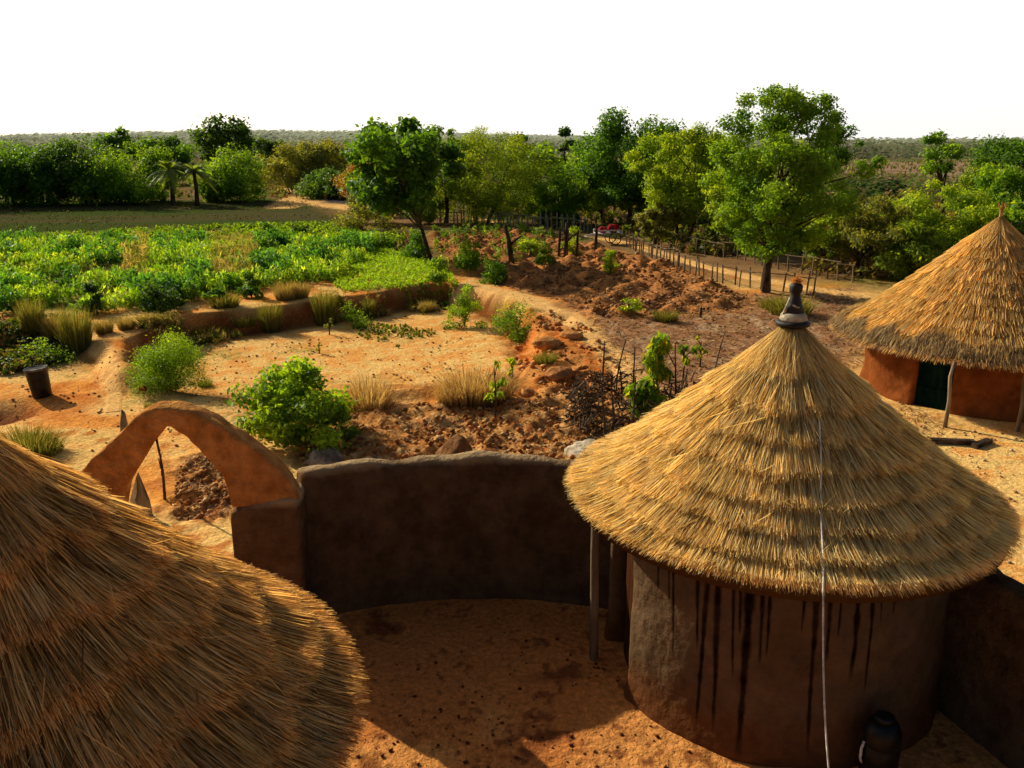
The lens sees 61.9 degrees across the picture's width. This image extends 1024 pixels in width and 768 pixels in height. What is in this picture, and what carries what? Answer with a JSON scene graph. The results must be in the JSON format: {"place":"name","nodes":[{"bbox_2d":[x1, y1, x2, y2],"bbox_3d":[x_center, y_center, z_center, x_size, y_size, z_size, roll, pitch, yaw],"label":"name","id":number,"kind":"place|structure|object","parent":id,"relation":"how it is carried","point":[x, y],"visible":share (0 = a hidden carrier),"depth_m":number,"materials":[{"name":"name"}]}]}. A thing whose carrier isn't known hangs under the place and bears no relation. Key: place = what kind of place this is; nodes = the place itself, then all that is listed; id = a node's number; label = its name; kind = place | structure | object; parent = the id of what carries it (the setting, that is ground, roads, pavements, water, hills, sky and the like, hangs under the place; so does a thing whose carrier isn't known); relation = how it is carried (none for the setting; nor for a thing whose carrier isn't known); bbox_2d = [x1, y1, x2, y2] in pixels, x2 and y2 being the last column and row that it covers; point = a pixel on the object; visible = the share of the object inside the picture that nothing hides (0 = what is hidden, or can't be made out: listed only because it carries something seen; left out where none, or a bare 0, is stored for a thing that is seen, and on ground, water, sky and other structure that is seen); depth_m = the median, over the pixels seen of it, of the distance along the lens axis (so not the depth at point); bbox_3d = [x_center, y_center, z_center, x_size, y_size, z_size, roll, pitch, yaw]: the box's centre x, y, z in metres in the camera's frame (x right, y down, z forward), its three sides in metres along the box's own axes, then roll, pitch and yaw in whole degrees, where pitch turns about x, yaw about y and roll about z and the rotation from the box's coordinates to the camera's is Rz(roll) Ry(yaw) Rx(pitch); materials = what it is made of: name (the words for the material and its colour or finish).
{"place":"outdoors","nodes":[
{"label":"outdoors","id":0,"kind":"place"},
{"bbox_2d":[327,226,458,306],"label":"green grass","id":1,"kind":"structure","parent":0,"point":[390,262],"depth_m":37.48,"materials":[{"name":"green plant"}]},
{"bbox_2d":[0,136,1023,767],"bbox_3d":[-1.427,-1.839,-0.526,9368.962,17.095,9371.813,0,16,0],"label":"ground","id":2,"kind":"structure","parent":0,"point":[422,636],"depth_m":19.99,"materials":[{"name":"orange soil"}]},
{"bbox_2d":[11,296,49,335],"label":"grass tuft","id":3,"kind":"object","parent":2,"relation":"on","point":[28,315],"visible":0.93,"depth_m":26.17,"materials":[{"name":"plant"}]},
{"bbox_2d":[0,133,63,206],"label":"tree","id":4,"kind":"object","parent":2,"relation":"on","point":[18,154],"visible":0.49,"depth_m":76.98,"materials":[{"name":"green plant"}]},
{"bbox_2d":[0,421,68,451],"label":"grass tuft","id":5,"kind":"object","parent":2,"relation":"on","point":[22,432],"visible":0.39,"depth_m":17.83,"materials":[{"name":"plant"}]},
{"bbox_2d":[0,313,74,374],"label":"hollow weeds","id":6,"kind":"object","parent":2,"relation":"on","point":[14,361],"visible":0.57,"depth_m":25.23,"materials":[{"name":"green plant"}]},
{"bbox_2d":[23,365,51,398],"bbox_3d":[-11.922,-0.052,21.509,0.566,0.747,0.566,-4,18,1],"label":"barrel","id":7,"kind":"object","parent":2,"relation":"on","point":[38,379],"visible":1,"depth_m":21.35,"materials":[{"name":"black metal"}]},
{"bbox_2d":[6,424,74,458],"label":"grass tuft","id":8,"kind":"object","parent":2,"relation":"on","point":[46,449],"visible":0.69,"depth_m":17.57,"materials":[{"name":"plant"}]},
{"bbox_2d":[0,143,81,206],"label":"tree","id":9,"kind":"object","parent":2,"relation":"on","point":[39,155],"visible":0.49,"depth_m":76.61,"materials":[{"name":"green plant"}]},
{"bbox_2d":[7,335,78,367],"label":"shrub","id":10,"kind":"object","parent":2,"relation":"on","point":[43,345],"visible":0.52,"depth_m":24.77,"materials":[{"name":"green plant"}]},
{"bbox_2d":[49,303,98,355],"bbox_3d":[-13.187,-1.692,25.778,1.491,1.541,1.515,-2,16,-7],"label":"grass tuft","id":11,"kind":"object","parent":2,"relation":"on","point":[76,336],"visible":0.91,"depth_m":25.57,"materials":[{"name":"green plant"}]},
{"bbox_2d":[7,130,144,204],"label":"tree","id":12,"kind":"object","parent":2,"relation":"on","point":[69,146],"visible":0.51,"depth_m":77.08,"materials":[{"name":"green plant"}]},
{"bbox_2d":[76,280,103,314],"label":"shrub","id":13,"kind":"object","parent":2,"relation":"on","point":[92,288],"visible":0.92,"depth_m":28.87,"materials":[{"name":"green plant"}]},
{"bbox_2d":[90,326,123,411],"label":"footpath","id":14,"kind":"structure","parent":2,"relation":"on","point":[102,352],"depth_m":22.57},
{"bbox_2d":[85,125,141,173],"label":"tree","id":15,"kind":"object","parent":2,"relation":"on","point":[117,140],"visible":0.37,"depth_m":115.97,"materials":[{"name":"green plant"}]},
{"bbox_2d":[56,140,181,206],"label":"tree","id":16,"kind":"object","parent":2,"relation":"on","point":[131,191],"visible":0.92,"depth_m":77.47,"materials":[{"name":"green plant"}]},
{"bbox_2d":[130,472,152,515],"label":"standing slab","id":17,"kind":"structure","parent":2,"relation":"on","point":[139,496],"depth_m":14.45,"materials":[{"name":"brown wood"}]},
{"bbox_2d":[136,279,185,312],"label":"shrub","id":18,"kind":"object","parent":2,"relation":"on","point":[151,295],"visible":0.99,"depth_m":29.45,"materials":[{"name":"green plant"}]},
{"bbox_2d":[129,134,197,182],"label":"tree","id":19,"kind":"object","parent":2,"relation":"on","point":[184,154],"visible":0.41,"depth_m":116.10,"materials":[{"name":"green plant"}]},
{"bbox_2d":[114,327,216,400],"bbox_3d":[-8.884,-0.623,22.059,2.635,1.936,2.810,0,16,0],"label":"shrub","id":20,"kind":"object","parent":2,"relation":"on","point":[186,354],"visible":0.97,"depth_m":21.82,"materials":[{"name":"green plant"}]},
{"bbox_2d":[148,160,185,205],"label":"palm tree","id":21,"kind":"object","parent":2,"relation":"on","point":[170,172],"visible":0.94,"depth_m":76.93,"materials":[{"name":"green plant"}]},
{"bbox_2d":[0,199,351,233],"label":"stubble grass","id":22,"kind":"structure","parent":2,"relation":"on","point":[53,229],"depth_m":67.68,"materials":[{"name":"green plant"}]},
{"bbox_2d":[0,433,370,767],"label":"thatched hut","id":23,"kind":"object","parent":2,"relation":"on","point":[131,636],"visible":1,"depth_m":5.29,"materials":[{"name":"plant"}]},
{"bbox_2d":[12,220,363,242],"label":"crop","id":24,"kind":"object","parent":2,"relation":"on","point":[315,227],"visible":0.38,"depth_m":55.24,"materials":[{"name":"green plant"}]},
{"bbox_2d":[0,226,376,314],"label":"leafy crop","id":25,"kind":"object","parent":2,"relation":"on","point":[312,267],"visible":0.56,"depth_m":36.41,"materials":[{"name":"green plant"}]},
{"bbox_2d":[118,228,258,280],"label":"ripe crop","id":26,"kind":"object","parent":2,"relation":"on","point":[216,260],"visible":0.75,"depth_m":40.23,"materials":[{"name":"yellow plant"}]},
{"bbox_2d":[81,401,311,595],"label":"gate arch","id":27,"kind":"structure","parent":2,"relation":"on","point":[266,493],"depth_m":10.41,"materials":[{"name":"brown soil"}]},
{"bbox_2d":[175,162,219,205],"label":"palm tree","id":28,"kind":"object","parent":2,"relation":"on","point":[192,168],"visible":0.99,"depth_m":77.48,"materials":[{"name":"green plant"}]},
{"bbox_2d":[172,455,229,520],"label":"soil clods","id":29,"kind":"object","parent":2,"relation":"on","point":[185,489],"visible":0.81,"depth_m":15.50,"materials":[{"name":"brown soil"}]},
{"bbox_2d":[185,112,258,164],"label":"tree","id":30,"kind":"object","parent":2,"relation":"on","point":[216,135],"visible":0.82,"depth_m":144.94,"materials":[{"name":"green plant"}]},
{"bbox_2d":[190,142,271,202],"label":"tree","id":31,"kind":"object","parent":2,"relation":"on","point":[238,176],"visible":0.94,"depth_m":81.30,"materials":[{"name":"green plant"}]},
{"bbox_2d":[234,269,265,298],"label":"shrub","id":32,"kind":"object","parent":2,"relation":"on","point":[251,289],"visible":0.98,"depth_m":32.02,"materials":[{"name":"green plant"}]},
{"bbox_2d":[11,325,491,459],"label":"pebbles","id":33,"kind":"object","parent":2,"relation":"on","point":[98,412],"visible":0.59,"depth_m":24.61,"materials":[{"name":"stone"}]},
{"bbox_2d":[247,136,284,165],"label":"tree","id":34,"kind":"object","parent":2,"relation":"on","point":[265,148],"visible":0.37,"depth_m":123.53,"materials":[{"name":"green plant"}]},
{"bbox_2d":[255,300,284,332],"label":"grass tuft","id":35,"kind":"object","parent":2,"relation":"on","point":[270,319],"visible":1,"depth_m":29.96,"materials":[{"name":"plant"}]},
{"bbox_2d":[130,286,437,348],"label":"bank grass","id":36,"kind":"structure","parent":2,"relation":"on","point":[204,338],"depth_m":28.52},
{"bbox_2d":[223,353,361,452],"bbox_3d":[-4.622,0.366,17.941,2.943,1.910,2.874,0,16,0],"label":"shrub","id":37,"kind":"object","parent":2,"relation":"on","point":[278,407],"visible":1,"depth_m":17.51,"materials":[{"name":"green plant"}]},
{"bbox_2d":[254,139,332,192],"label":"tree","id":38,"kind":"object","parent":2,"relation":"on","point":[289,170],"visible":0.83,"depth_m":95.28,"materials":[{"name":"green plant"}]},
{"bbox_2d":[288,164,355,199],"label":"bush","id":39,"kind":"object","parent":2,"relation":"on","point":[321,187],"visible":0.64,"depth_m":86.70,"materials":[{"name":"green plant"}]},
{"bbox_2d":[294,138,349,187],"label":"tree","id":40,"kind":"object","parent":2,"relation":"on","point":[332,149],"visible":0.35,"depth_m":98.38,"materials":[{"name":"green plant"}]},
{"bbox_2d":[304,286,340,325],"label":"grass tuft","id":41,"kind":"object","parent":2,"relation":"on","point":[325,307],"visible":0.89,"depth_m":31.08,"materials":[{"name":"plant"}]},
{"bbox_2d":[307,447,343,465],"bbox_3d":[-3.721,1.502,17.021,0.729,0.432,0.891,-7,17,-24],"label":"rock","id":42,"kind":"object","parent":2,"relation":"on","point":[331,455],"visible":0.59,"depth_m":16.81,"materials":[{"name":"stone"}]},
{"bbox_2d":[331,198,399,229],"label":"shrub","id":43,"kind":"object","parent":2,"relation":"on","point":[346,221],"visible":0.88,"depth_m":56.84,"materials":[{"name":"green plant"}]},
{"bbox_2d":[333,372,407,411],"bbox_3d":[-3.503,0.243,20.602,2.055,0.802,2.007,-14,21,-41],"label":"grass tuft","id":44,"kind":"object","parent":2,"relation":"on","point":[371,397],"visible":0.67,"depth_m":20.48,"materials":[{"name":"plant"}]},
{"bbox_2d":[0,129,756,140],"bbox_3d":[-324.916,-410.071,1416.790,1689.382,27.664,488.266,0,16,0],"label":"woods","id":45,"kind":"object","parent":2,"relation":"on","point":[284,134],"visible":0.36,"depth_m":1274.40,"materials":[{"name":"green plant"}]},
{"bbox_2d":[352,281,448,347],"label":"sand weeds","id":46,"kind":"object","parent":2,"relation":"on","point":[384,327],"visible":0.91,"depth_m":30.21,"materials":[{"name":"green plant"}]},
{"bbox_2d":[339,114,471,260],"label":"tree","id":47,"kind":"object","parent":2,"relation":"on","point":[413,164],"visible":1,"depth_m":40.20,"materials":[{"name":"green plant"}]},
{"bbox_2d":[400,228,431,258],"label":"shrub","id":48,"kind":"object","parent":2,"relation":"on","point":[416,247],"visible":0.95,"depth_m":42.57,"materials":[{"name":"green plant"}]},
{"bbox_2d":[297,450,610,615],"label":"mud wall","id":49,"kind":"structure","parent":2,"relation":"on","point":[480,524],"depth_m":11.61,"materials":[{"name":"brown soil"}]},
{"bbox_2d":[435,434,472,454],"bbox_3d":[-1.180,1.443,17.216,0.789,0.842,0.936,-2,16,-8],"label":"rock","id":50,"kind":"object","parent":2,"relation":"on","point":[456,443],"visible":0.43,"depth_m":16.99,"materials":[{"name":"stone"}]},
{"bbox_2d":[428,124,485,223],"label":"tree","id":51,"kind":"object","parent":2,"relation":"on","point":[450,132],"visible":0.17,"depth_m":59.60,"materials":[{"name":"green plant"}]},
{"bbox_2d":[439,283,488,329],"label":"shrub","id":52,"kind":"object","parent":2,"relation":"on","point":[466,307],"visible":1,"depth_m":30.75,"materials":[{"name":"green plant"}]},
{"bbox_2d":[446,238,486,270],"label":"shrub","id":53,"kind":"object","parent":2,"relation":"on","point":[470,260],"visible":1,"depth_m":37.48,"materials":[{"name":"green plant"}]},
{"bbox_2d":[425,361,508,408],"bbox_3d":[-1.115,0.043,20.929,2.287,0.914,2.341,-6,17,-20],"label":"grass tuft","id":54,"kind":"object","parent":2,"relation":"on","point":[472,401],"visible":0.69,"depth_m":20.61,"materials":[{"name":"plant"}]},
{"bbox_2d":[297,368,667,461],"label":"dry litter","id":55,"kind":"object","parent":2,"relation":"on","point":[548,427],"visible":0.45,"depth_m":19.13,"materials":[{"name":"brown plant"}]},
{"bbox_2d":[295,369,670,465],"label":"soil clods","id":56,"kind":"object","parent":2,"relation":"on","point":[487,441],"visible":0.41,"depth_m":18.85,"materials":[{"name":"brown soil"}]},
{"bbox_2d":[421,124,548,224],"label":"tree","id":57,"kind":"object","parent":2,"relation":"on","point":[494,197],"visible":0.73,"depth_m":58.97,"materials":[{"name":"green plant"}]},
{"bbox_2d":[431,219,554,262],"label":"bush","id":58,"kind":"object","parent":2,"relation":"on","point":[483,230],"visible":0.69,"depth_m":49.44,"materials":[{"name":"green plant"}]},
{"bbox_2d":[461,367,527,406],"bbox_3d":[-0.511,0.071,21.095,1.989,0.776,1.942,-8,18,-27],"label":"grass tuft","id":59,"kind":"object","parent":2,"relation":"on","point":[508,390],"visible":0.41,"depth_m":20.97,"materials":[{"name":"plant"}]},
{"bbox_2d":[477,257,511,284],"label":"shrub","id":60,"kind":"object","parent":2,"relation":"on","point":[496,273],"visible":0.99,"depth_m":35.20,"materials":[{"name":"green plant"}]},
{"bbox_2d":[0,136,1023,159],"bbox_3d":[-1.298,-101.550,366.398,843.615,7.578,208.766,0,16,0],"label":"woods","id":61,"kind":"object","parent":2,"relation":"on","point":[869,151],"visible":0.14,"depth_m":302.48,"materials":[{"name":"green plant"}]},
{"bbox_2d":[487,294,538,343],"bbox_3d":[0.180,-2.199,28.929,2.237,1.635,2.255,0,16,0],"label":"shrub","id":62,"kind":"object","parent":2,"relation":"on","point":[518,334],"visible":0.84,"depth_m":28.79,"materials":[{"name":"green plant"}]},
{"bbox_2d":[437,207,588,231],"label":"stick fence","id":63,"kind":"object","parent":2,"relation":"on","point":[546,218],"visible":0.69,"depth_m":57.95,"materials":[{"name":"wood"}]},
{"bbox_2d":[349,618,690,767],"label":"soil clods","id":64,"kind":"object","parent":2,"relation":"on","point":[501,722],"visible":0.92,"depth_m":9.44,"materials":[{"name":"soil"}]},
{"bbox_2d":[76,159,1012,255],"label":"undergrowth","id":65,"kind":"object","parent":2,"relation":"on","point":[712,234],"visible":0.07,"depth_m":56.51,"materials":[{"name":"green plant"}]},
{"bbox_2d":[521,140,575,182],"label":"tree","id":66,"kind":"object","parent":2,"relation":"on","point":[548,149],"visible":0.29,"depth_m":96.46,"materials":[{"name":"green plant"}]},
{"bbox_2d":[455,284,643,382],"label":"footpath","id":67,"kind":"structure","parent":2,"relation":"on","point":[543,306],"depth_m":27.90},
{"bbox_2d":[528,160,592,226],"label":"tree","id":68,"kind":"object","parent":2,"relation":"on","point":[573,190],"visible":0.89,"depth_m":57.62,"materials":[{"name":"green plant"}]},
{"bbox_2d":[505,309,620,384],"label":"soil clods","id":69,"kind":"object","parent":2,"relation":"on","point":[531,363],"visible":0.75,"depth_m":25.18,"materials":[{"name":"soil"}]},
{"bbox_2d":[435,228,747,315],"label":"dry litter","id":70,"kind":"object","parent":2,"relation":"on","point":[607,278],"visible":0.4,"depth_m":35.07,"materials":[{"name":"brown plant"}]},
{"bbox_2d":[431,227,757,317],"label":"soil clods","id":71,"kind":"object","parent":2,"relation":"on","point":[647,301],"visible":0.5,"depth_m":35.47,"materials":[{"name":"brown soil"}]},
{"bbox_2d":[568,157,638,218],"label":"tree","id":72,"kind":"object","parent":2,"relation":"on","point":[600,208],"visible":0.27,"depth_m":60.14,"materials":[{"name":"green plant"}]},
{"bbox_2d":[551,347,696,439],"bbox_3d":[2.866,0.136,19.157,4.136,2.068,3.650,0,16,0],"label":"dry bush","id":73,"kind":"object","parent":2,"relation":"on","point":[580,400],"visible":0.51,"depth_m":18.93,"materials":[{"name":"brown plant"}]},
{"bbox_2d":[559,106,690,216],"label":"tree","id":74,"kind":"object","parent":2,"relation":"on","point":[601,149],"visible":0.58,"depth_m":58.16,"materials":[{"name":"green plant"}]},
{"bbox_2d":[623,331,676,417],"bbox_3d":[2.988,-0.015,18.463,1.168,2.376,0.865,0,16,0],"label":"sapling","id":75,"kind":"object","parent":2,"relation":"on","point":[660,346],"visible":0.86,"depth_m":18.34,"materials":[{"name":"green plant"}]},
{"bbox_2d":[632,202,685,247],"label":"tree","id":76,"kind":"object","parent":2,"relation":"on","point":[663,215],"visible":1,"depth_m":46.80,"materials":[{"name":"green plant"}]},
{"bbox_2d":[623,121,728,236],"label":"tree","id":77,"kind":"object","parent":2,"relation":"on","point":[684,194],"visible":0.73,"depth_m":46.66,"materials":[{"name":"green plant"}]},
{"bbox_2d":[352,163,1023,205],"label":"bushland","id":78,"kind":"structure","parent":2,"relation":"on","point":[911,183],"depth_m":85.08,"materials":[{"name":"green plant"}]},
{"bbox_2d":[555,285,864,392],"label":"dry litter","id":79,"kind":"object","parent":2,"relation":"on","point":[723,324],"visible":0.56,"depth_m":27.98,"materials":[{"name":"brown plant"}]},
{"bbox_2d":[626,231,816,295],"bbox_3d":[8.094,-5.830,39.710,1.901,1.283,16.503,-5,17,-18],"label":"stick fence","id":80,"kind":"object","parent":2,"relation":"on","point":[697,260],"visible":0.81,"depth_m":37.36,"materials":[{"name":"brown wood"}]},
{"bbox_2d":[621,216,854,282],"bbox_3d":[10.037,-7.849,46.837,1.873,1.272,25.061,-4,16,-15],"label":"stick fence","id":81,"kind":"object","parent":2,"relation":"on","point":[630,218],"visible":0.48,"depth_m":39.69,"materials":[{"name":"brown wood"}]},
{"bbox_2d":[701,146,777,255],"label":"tree","id":82,"kind":"object","parent":2,"relation":"on","point":[713,194],"visible":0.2,"depth_m":42.32,"materials":[{"name":"green plant"}]},
{"bbox_2d":[695,82,883,292],"bbox_3d":[10.246,-7.104,31.929,6.664,7.969,6.131,0,16,0],"label":"tree","id":83,"kind":"object","parent":2,"relation":"on","point":[779,210],"visible":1,"depth_m":31.16,"materials":[{"name":"green plant"}]},
{"bbox_2d":[758,291,822,316],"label":"grass tuft","id":84,"kind":"object","parent":2,"relation":"on","point":[778,309],"visible":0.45,"depth_m":29.14,"materials":[{"name":"plant"}]},
{"bbox_2d":[562,276,1023,767],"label":"thatched hut","id":85,"kind":"object","parent":2,"relation":"on","point":[698,505],"visible":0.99,"depth_m":8.70,"materials":[{"name":"plant"}]},
{"bbox_2d":[624,552,633,667],"bbox_3d":[1.439,2.468,10.316,0.071,1.960,0.764,0,16,-2],"label":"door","id":86,"kind":"structure","parent":85,"relation":"in","point":[630,558],"depth_m":10.33,"materials":[{"name":"wood"}]},
{"bbox_2d":[819,420,829,767],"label":"cord","id":87,"kind":"object","parent":85,"relation":"hanging from","point":[824,702],"visible":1,"depth_m":7.59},
{"bbox_2d":[798,199,858,271],"bbox_3d":[14.118,-6.650,38.642,2.932,3.425,3.224,0,16,0],"label":"tree","id":88,"kind":"object","parent":2,"relation":"on","point":[832,236],"visible":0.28,"depth_m":37.91,"materials":[{"name":"green plant"}]},
{"bbox_2d":[815,121,866,178],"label":"tree","id":89,"kind":"object","parent":2,"relation":"on","point":[842,153],"visible":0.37,"depth_m":129.52,"materials":[{"name":"green plant"}]},
{"bbox_2d":[821,194,919,274],"bbox_3d":[15.938,-6.434,37.293,4.294,3.752,5.295,0,16,0],"label":"tree","id":90,"kind":"object","parent":2,"relation":"on","point":[866,240],"visible":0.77,"depth_m":36.48,"materials":[{"name":"green plant"}]},
{"bbox_2d":[859,710,902,767],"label":"water container","id":91,"kind":"object","parent":2,"relation":"on","point":[881,742],"visible":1,"depth_m":8.33,"materials":[{"name":"black ceramic"}]},
{"bbox_2d":[800,192,1019,280],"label":"undergrowth","id":92,"kind":"object","parent":2,"relation":"on","point":[866,270],"visible":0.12,"depth_m":37.71,"materials":[{"name":"green plant"}]},
{"bbox_2d":[872,216,949,281],"bbox_3d":[16.592,-5.526,35.589,3.089,2.925,3.185,5,17,18],"label":"tree","id":93,"kind":"object","parent":2,"relation":"on","point":[897,260],"visible":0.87,"depth_m":35.01,"materials":[{"name":"green plant"}]},
{"bbox_2d":[827,202,1023,431],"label":"thatched hut","id":94,"kind":"object","parent":2,"relation":"on","point":[944,332],"visible":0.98,"depth_m":20.17,"materials":[{"name":"plant"}]},
{"bbox_2d":[915,359,954,410],"bbox_3d":[10.126,-0.282,20.336,0.068,1.800,0.833,-14,21,-40],"label":"door","id":95,"kind":"structure","parent":94,"relation":"in","point":[932,384],"depth_m":20.46,"materials":[{"name":"green paint"}]},
{"bbox_2d":[874,177,1005,263],"bbox_3d":[19.135,-6.973,38.097,5.706,4.365,5.274,-13,20,-38],"label":"tree","id":96,"kind":"object","parent":2,"relation":"on","point":[955,231],"visible":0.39,"depth_m":36.89,"materials":[{"name":"green plant"}]},
{"bbox_2d":[918,128,972,212],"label":"tree","id":97,"kind":"object","parent":2,"relation":"on","point":[939,168],"visible":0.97,"depth_m":61.11,"materials":[{"name":"green plant"}]},
{"bbox_2d":[937,568,1023,767],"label":"mud wall","id":98,"kind":"structure","parent":2,"relation":"on","point":[980,687],"depth_m":8.97,"materials":[{"name":"brown soil"}]},
{"bbox_2d":[957,161,1023,228],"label":"tree","id":99,"kind":"object","parent":2,"relation":"on","point":[1009,181],"visible":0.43,"depth_m":42.45,"materials":[{"name":"green plant"}]},
{"bbox_2d":[962,133,1023,172],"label":"tree","id":100,"kind":"object","parent":2,"relation":"on","point":[1008,153],"visible":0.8,"depth_m":146.33,"materials":[{"name":"green plant"}]},
{"bbox_2d":[980,199,1023,235],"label":"tree","id":101,"kind":"object","parent":2,"relation":"on","point":[1015,211],"visible":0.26,"depth_m":35.21,"materials":[{"name":"green plant"}]},
{"bbox_2d":[0,0,1023,139],"label":"sky","id":102,"kind":"structure","parent":0,"point":[905,69],"materials":[{"name":"white"}]},
{"bbox_2d":[485,219,879,297],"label":"path","id":103,"kind":"structure","parent":0,"point":[773,281],"depth_m":38.54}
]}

